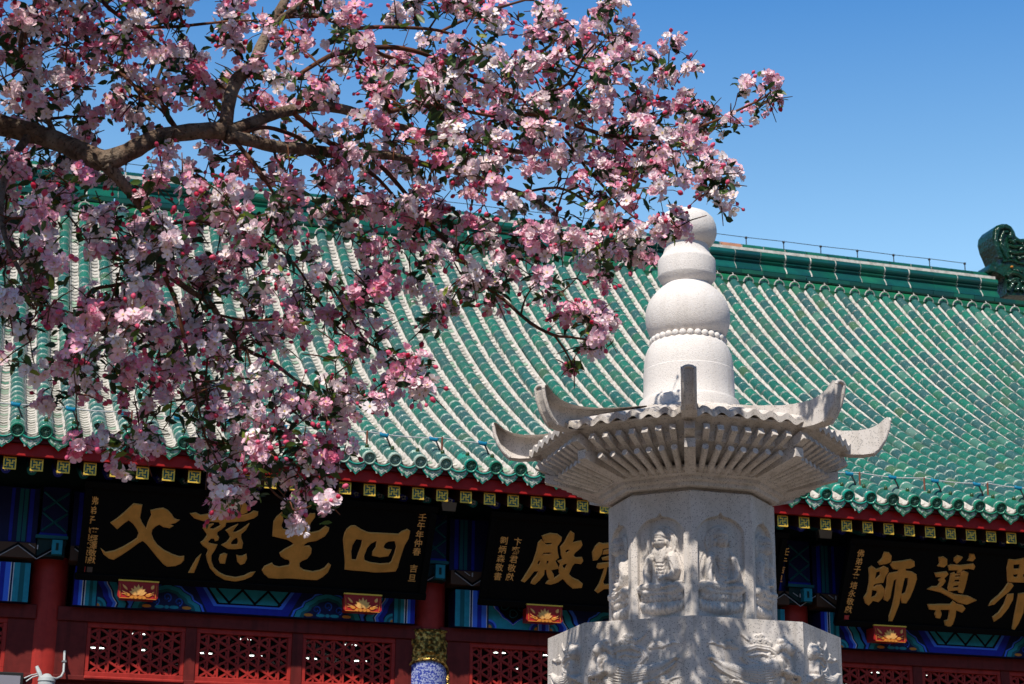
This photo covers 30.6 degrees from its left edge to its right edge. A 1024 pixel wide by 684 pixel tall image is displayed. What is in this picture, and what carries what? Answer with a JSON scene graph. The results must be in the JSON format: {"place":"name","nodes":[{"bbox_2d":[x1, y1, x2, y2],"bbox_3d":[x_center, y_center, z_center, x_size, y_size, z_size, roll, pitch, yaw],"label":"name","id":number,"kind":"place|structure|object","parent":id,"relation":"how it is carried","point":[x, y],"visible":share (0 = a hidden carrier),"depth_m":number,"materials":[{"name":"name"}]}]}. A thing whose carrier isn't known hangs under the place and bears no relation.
{"place":"outdoors","nodes":[
{"label":"outdoors","id":0,"kind":"place"},
{"bbox_2d":[0,0,1023,271],"label":"sky","id":1,"kind":"structure","parent":0,"point":[900,131],"materials":[{"name":"blue"}]},
{"label":"courtyard ground","id":2,"kind":"structure","parent":0,"visible":0},
{"bbox_2d":[0,672,23,683],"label":"display panel","id":3,"kind":"object","parent":2,"relation":"on","point":[11,677],"visible":1,"depth_m":16.96,"materials":[{"name":"black plastic"}]},
{"bbox_2d":[0,0,792,537],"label":"crabapple tree","id":4,"kind":"object","parent":2,"relation":"on","point":[148,248],"visible":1,"depth_m":9.65,"materials":[{"name":"pink plant"}]},
{"bbox_2d":[0,159,1023,683],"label":"temple hall","id":5,"kind":"structure","parent":2,"relation":"on","point":[928,361],"depth_m":20.36,"materials":[{"name":"tile"}]},
{"bbox_2d":[0,617,7,671],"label":"lattice window","id":6,"kind":"structure","parent":5,"relation":"in","point":[3,621],"depth_m":17.56,"materials":[{"name":"paint"}]},
{"bbox_2d":[24,666,55,683],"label":"security camera","id":7,"kind":"object","parent":5,"relation":"attached to","point":[46,678],"visible":1,"depth_m":17.21,"materials":[{"name":"white plastic"}]},
{"bbox_2d":[54,650,65,679],"bbox_3d":[-4.224,3.014,17.466,0.066,0.304,0.317,-1,-17,5],"label":"conduit","id":8,"kind":"object","parent":5,"relation":"attached to","point":[63,662],"visible":1,"depth_m":17.54,"materials":[{"name":"white plastic"}]},
{"bbox_2d":[84,622,185,683],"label":"lattice window","id":9,"kind":"structure","parent":5,"relation":"in","point":[126,676],"depth_m":17.87,"materials":[{"name":"paint"}]},
{"bbox_2d":[194,628,292,683],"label":"lattice window","id":10,"kind":"structure","parent":5,"relation":"in","point":[213,679],"depth_m":18.15,"materials":[{"name":"paint"}]},
{"bbox_2d":[75,478,438,599],"bbox_3d":[-2.423,1.915,17.992,3.400,0.895,0.531,6,-18,-16],"label":"name board","id":11,"kind":"object","parent":5,"relation":"attached to","point":[142,531],"visible":0.97,"depth_m":17.95,"materials":[{"name":"black paint"}]},
{"bbox_2d":[301,634,395,683],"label":"lattice window","id":12,"kind":"structure","parent":5,"relation":"in","point":[353,640],"depth_m":18.45,"materials":[{"name":"paint"}]},
{"bbox_2d":[409,629,448,683],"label":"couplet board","id":13,"kind":"object","parent":5,"relation":"attached to","point":[429,657],"visible":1,"depth_m":18.58,"materials":[{"name":"blue ceramic"}]},
{"bbox_2d":[439,501,456,520],"bbox_3d":[-0.674,1.672,18.860,0.170,0.213,0.305,6,-18,-16],"label":"floodlight","id":14,"kind":"object","parent":5,"relation":"attached to","point":[446,506],"visible":0.83,"depth_m":18.72,"materials":[{"name":"grey metal"}]},
{"bbox_2d":[3,149,965,269],"bbox_3d":[-1.215,-2.016,27.520,17.684,0.186,0.044,6,-18,-16],"label":"ridge lightning wire","id":15,"kind":"object","parent":5,"relation":"on","point":[820,246],"visible":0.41,"depth_m":28.89,"materials":[{"name":"metal"}]},
{"bbox_2d":[469,642,547,683],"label":"lattice window","id":16,"kind":"structure","parent":5,"relation":"in","point":[473,646],"depth_m":18.90,"materials":[{"name":"paint"}]},
{"bbox_2d":[0,401,1023,498],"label":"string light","id":17,"kind":"object","parent":5,"relation":"attached to","point":[434,439],"visible":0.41,"depth_m":18.47,"materials":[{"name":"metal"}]},
{"bbox_2d":[477,508,789,612],"bbox_3d":[1.272,2.289,19.020,3.249,0.904,0.536,6,-18,-16],"label":"name board","id":18,"kind":"object","parent":5,"relation":"attached to","point":[531,557],"visible":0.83,"depth_m":18.74,"materials":[{"name":"black paint"}]},
{"bbox_2d":[812,529,832,547],"bbox_3d":[3.282,2.063,19.966,0.170,0.213,0.305,6,-18,-16],"label":"floodlight","id":19,"kind":"object","parent":5,"relation":"attached to","point":[825,534],"visible":0.82,"depth_m":19.83,"materials":[{"name":"grey metal"}]},
{"bbox_2d":[842,662,912,683],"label":"lattice window","id":20,"kind":"structure","parent":5,"relation":"in","point":[875,668],"depth_m":20.03,"materials":[{"name":"paint"}]},
{"bbox_2d":[833,535,1023,636],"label":"name board","id":21,"kind":"object","parent":5,"relation":"attached to","point":[919,585],"visible":1,"depth_m":19.89,"materials":[{"name":"black paint"}]},
{"bbox_2d":[922,667,1000,683],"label":"lattice window","id":22,"kind":"structure","parent":5,"relation":"in","point":[995,674],"depth_m":20.30,"materials":[{"name":"paint"}]},
{"bbox_2d":[1009,671,1023,683],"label":"lattice window","id":23,"kind":"structure","parent":5,"relation":"in","point":[1015,676],"depth_m":20.49,"materials":[{"name":"paint"}]},
{"bbox_2d":[491,207,890,683],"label":"stone pagoda","id":24,"kind":"object","parent":2,"relation":"on","point":[689,471],"visible":1,"depth_m":12.27,"materials":[{"name":"white stone"}]}
]}

